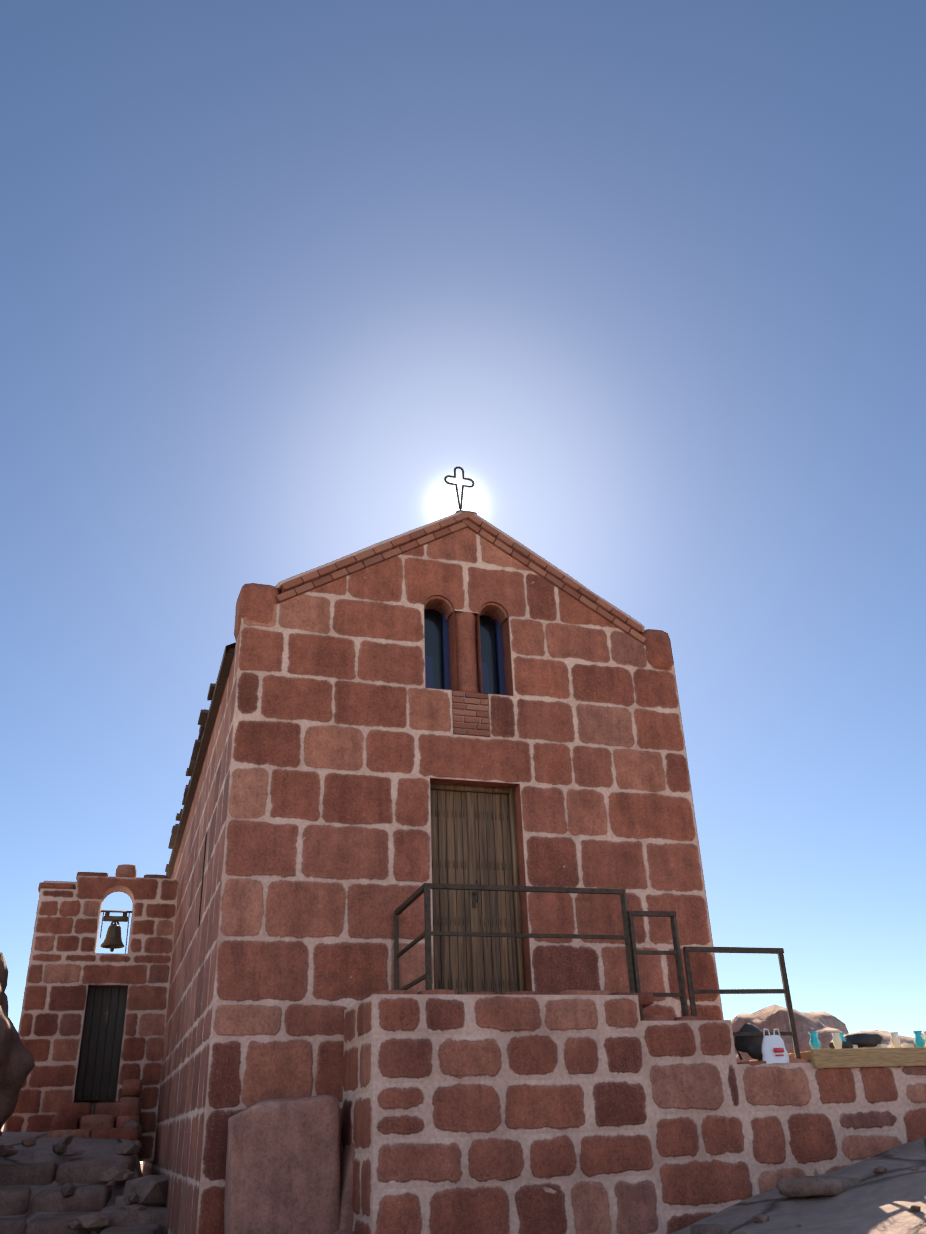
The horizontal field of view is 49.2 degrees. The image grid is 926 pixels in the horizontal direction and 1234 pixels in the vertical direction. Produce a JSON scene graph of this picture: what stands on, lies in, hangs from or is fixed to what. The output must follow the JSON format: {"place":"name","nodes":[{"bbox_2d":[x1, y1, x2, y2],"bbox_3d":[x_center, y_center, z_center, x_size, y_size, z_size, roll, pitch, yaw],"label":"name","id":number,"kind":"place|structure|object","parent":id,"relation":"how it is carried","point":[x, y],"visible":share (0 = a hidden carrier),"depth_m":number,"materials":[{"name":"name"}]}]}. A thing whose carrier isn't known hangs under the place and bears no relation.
{"place":"outdoors","nodes":[
{"label":"outdoors","id":0,"kind":"place"},
{"bbox_2d":[3,889,40,1130],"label":"wall edge stones","id":1,"kind":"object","parent":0,"point":[26,980],"depth_m":14.72,"materials":[{"name":"red stone"}]},
{"bbox_2d":[44,881,133,1111],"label":"bell tower","id":2,"kind":"structure","parent":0,"point":[121,888],"depth_m":15.12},
{"bbox_2d":[3,876,178,1160],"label":"bell tower wall","id":3,"kind":"structure","parent":0,"point":[68,965],"depth_m":14.89,"materials":[{"name":"red stone"}]},
{"bbox_2d":[74,986,127,1100],"bbox_3d":[-5.284,6.218,14.800,0.564,1.540,0.035,7,-28,-17],"label":"tower door","id":4,"kind":"structure","parent":3,"relation":"in","point":[114,1006],"depth_m":14.77,"materials":[{"name":"brown wood"}]},
{"bbox_2d":[100,910,131,953],"bbox_3d":[-5.354,4.831,15.526,0.570,0.632,0.350,7,-28,-17],"label":"bell","id":5,"kind":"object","parent":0,"point":[112,940],"depth_m":15.50,"materials":[{"name":"brown metal"}]},
{"bbox_2d":[142,628,240,1233],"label":"chapel wall","id":6,"kind":"structure","parent":0,"point":[178,1150],"depth_m":10.58,"materials":[{"name":"red stone"}]},
{"bbox_2d":[200,855,204,903],"bbox_3d":[-2.729,2.899,11.208,0.300,0.520,0.250,7,-28,-17],"label":"side window","id":7,"kind":"structure","parent":6,"relation":"in","point":[202,880],"depth_m":11.28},
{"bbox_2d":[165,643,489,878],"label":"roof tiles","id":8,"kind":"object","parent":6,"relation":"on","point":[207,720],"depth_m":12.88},
{"bbox_2d":[341,994,373,1233],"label":"terrace end wall","id":9,"kind":"structure","parent":0,"point":[357,1084],"depth_m":7.74,"materials":[{"name":"red stone"}]},
{"bbox_2d":[196,528,722,1233],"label":"front wall","id":10,"kind":"structure","parent":0,"point":[346,744],"depth_m":9.87,"materials":[{"name":"brown stone"}]},
{"bbox_2d":[234,583,673,669],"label":"chapel kneelers","id":11,"kind":"object","parent":10,"relation":"on","point":[257,602],"visible":0.44,"depth_m":10.24,"materials":[{"name":"brown stone"}]},
{"bbox_2d":[275,512,643,632],"bbox_3d":[0.003,-0.540,11.343,4.200,1.261,0.482,7,-28,-17],"label":"roof coping","id":12,"kind":"object","parent":10,"relation":"on","point":[278,586],"visible":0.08,"depth_m":11.26,"materials":[{"name":"brown stone"}]},
{"bbox_2d":[449,612,478,692],"bbox_3d":[0.007,0.433,10.806,0.297,0.930,0.334,7,-28,-17],"label":"window column","id":13,"kind":"structure","parent":10,"relation":"attached to","point":[466,656],"depth_m":10.70,"materials":[{"name":"brown stone"}]},
{"bbox_2d":[424,596,507,625],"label":"window arches","id":14,"kind":"structure","parent":10,"relation":"in","point":[440,605],"depth_m":11.04,"materials":[{"name":"brown stone"}]},
{"bbox_2d":[424,595,513,704],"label":"windows","id":15,"kind":"structure","parent":10,"relation":"in","point":[494,662],"depth_m":10.91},
{"bbox_2d":[452,691,489,736],"bbox_3d":[0.081,0.990,10.350,0.400,0.480,0.037,7,-28,-17],"label":"brick panel","id":16,"kind":"object","parent":10,"relation":"in","point":[470,713],"visible":1,"depth_m":10.34,"materials":[{"name":"brown brick"}]},
{"bbox_2d":[430,783,525,994],"bbox_3d":[0.097,2.683,9.718,0.940,2.170,0.091,7,-28,-17],"label":"door","id":17,"kind":"structure","parent":10,"relation":"in","point":[473,834],"depth_m":9.77,"materials":[{"name":"brown wood"}]},
{"bbox_2d":[472,880,478,907],"bbox_3d":[0.117,2.652,9.696,0.054,0.264,0.045,7,-28,-17],"label":"door handle","id":18,"kind":"object","parent":17,"relation":"attached to","point":[474,901],"visible":0.96,"depth_m":9.68,"materials":[{"name":"black metal"}]},
{"bbox_2d":[430,778,531,990],"bbox_3d":[0.122,2.647,9.650,0.940,2.170,0.250,7,-28,-17],"label":"chapel door reveal","id":19,"kind":"object","parent":10,"relation":"attached to","point":[525,929],"visible":0.36,"depth_m":9.94,"materials":[{"name":"brown stone"}]},
{"bbox_2d":[0,1125,925,1233],"bbox_3d":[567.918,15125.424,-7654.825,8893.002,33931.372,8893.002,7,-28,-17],"label":"ground","id":20,"kind":"structure","parent":0,"point":[870,1202],"depth_m":7.45,"materials":[{"name":"grey stone"}]},
{"bbox_2d":[0,952,34,1130],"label":"boulder","id":21,"kind":"object","parent":20,"relation":"on","point":[17,1063],"visible":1,"depth_m":11.25,"materials":[{"name":"brown stone"}]},
{"bbox_2d":[0,1120,167,1233],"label":"rubble rock","id":22,"kind":"object","parent":20,"relation":"on","point":[141,1193],"visible":0.85,"depth_m":10.99,"materials":[{"name":"grey stone"}]},
{"bbox_2d":[0,1155,168,1233],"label":"rock steps","id":23,"kind":"structure","parent":20,"relation":"on","point":[84,1200],"depth_m":10.71,"materials":[{"name":"grey stone"}]},
{"bbox_2d":[46,1101,139,1154],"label":"stone steps","id":24,"kind":"structure","parent":20,"relation":"on","point":[97,1124],"depth_m":13.61,"materials":[{"name":"stone"}]},
{"bbox_2d":[38,865,167,1115],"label":"coping stones","id":25,"kind":"object","parent":20,"relation":"on","point":[131,1089],"visible":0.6,"depth_m":15.33,"materials":[{"name":"red stone"}]},
{"bbox_2d":[198,904,200,926],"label":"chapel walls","id":26,"kind":"structure","parent":20,"relation":"on","point":[199,915],"depth_m":19.12,"materials":[{"name":"brown stone"}]},
{"bbox_2d":[276,510,645,643],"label":"gable cornice","id":27,"kind":"structure","parent":26,"relation":"on","point":[315,579],"depth_m":11.33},
{"bbox_2d":[444,467,473,509],"bbox_3d":[-0.035,-1.392,11.784,0.371,0.870,0.019,7,-28,-17],"label":"cross","id":28,"kind":"object","parent":27,"relation":"on","point":[463,486],"visible":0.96,"depth_m":11.85,"materials":[{"name":"metal"}]},
{"bbox_2d":[224,1095,354,1233],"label":"rock slabs","id":29,"kind":"object","parent":20,"relation":"on","point":[287,1172],"visible":0.81,"depth_m":7.64,"materials":[{"name":"stone"}]},
{"bbox_2d":[690,1138,925,1233],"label":"loose stones","id":30,"kind":"object","parent":20,"relation":"on","point":[805,1186],"visible":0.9,"depth_m":7.44,"materials":[{"name":"grey stone"}]},
{"bbox_2d":[731,1005,916,1062],"bbox_3d":[6.784,8.407,18.435,5.621,2.330,3.108,20,-34,-36],"label":"outcrop rock","id":31,"kind":"object","parent":20,"relation":"on","point":[824,1025],"visible":0.04,"depth_m":17.18,"materials":[{"name":"beige stone"}]},
{"bbox_3d":[3.349,4.046,9.295,8.796,0.940,1.092,7,-28,-17],"label":"terrace","id":32,"kind":"object","parent":20,"relation":"on","visible":0},
{"bbox_2d":[370,989,900,1067],"bbox_3d":[3.607,3.748,9.129,9.026,0.676,0.437,7,-28,-17],"label":"terrace coping","id":33,"kind":"object","parent":32,"relation":"on","point":[645,999],"visible":0.27,"depth_m":8.37,"materials":[{"name":"stone"}]},
{"bbox_2d":[394,883,800,1058],"bbox_3d":[1.137,3.232,8.944,3.352,1.424,1.049,7,-28,-17],"label":"terrace railing","id":34,"kind":"object","parent":33,"relation":"on","point":[628,937],"visible":0.79,"depth_m":8.68,"materials":[{"name":"black metal"}]},
{"bbox_2d":[734,1023,882,1059],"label":"black bags","id":35,"kind":"object","parent":33,"relation":"on","point":[751,1046],"visible":0.77,"depth_m":8.81,"materials":[{"name":"black fabric"}]},
{"bbox_2d":[788,1047,925,1067],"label":"wooden plank","id":36,"kind":"object","parent":33,"relation":"on","point":[860,1057],"visible":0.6,"depth_m":8.77,"materials":[{"name":"brown wood"}]},
{"bbox_2d":[809,1031,925,1048],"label":"souvenirs","id":37,"kind":"object","parent":36,"relation":"on","point":[919,1040],"visible":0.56,"depth_m":9.11,"materials":[{"name":"teal"}]},
{"bbox_2d":[762,1029,789,1063],"bbox_3d":[2.650,3.658,8.622,0.260,0.276,0.128,7,-28,-17],"label":"carrier bag","id":38,"kind":"object","parent":32,"relation":"on","point":[774,1050],"visible":0.98,"depth_m":8.57,"materials":[{"name":"white plastic"}]},
{"bbox_2d":[0,0,925,1163],"label":"sky","id":39,"kind":"structure","parent":0,"point":[650,274],"materials":[{"name":"blue"}]},
{"bbox_2d":[372,994,925,1233],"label":"terrace wall","id":40,"kind":"structure","parent":0,"point":[553,1114],"depth_m":7.87,"materials":[{"name":"red stone"}]}
]}

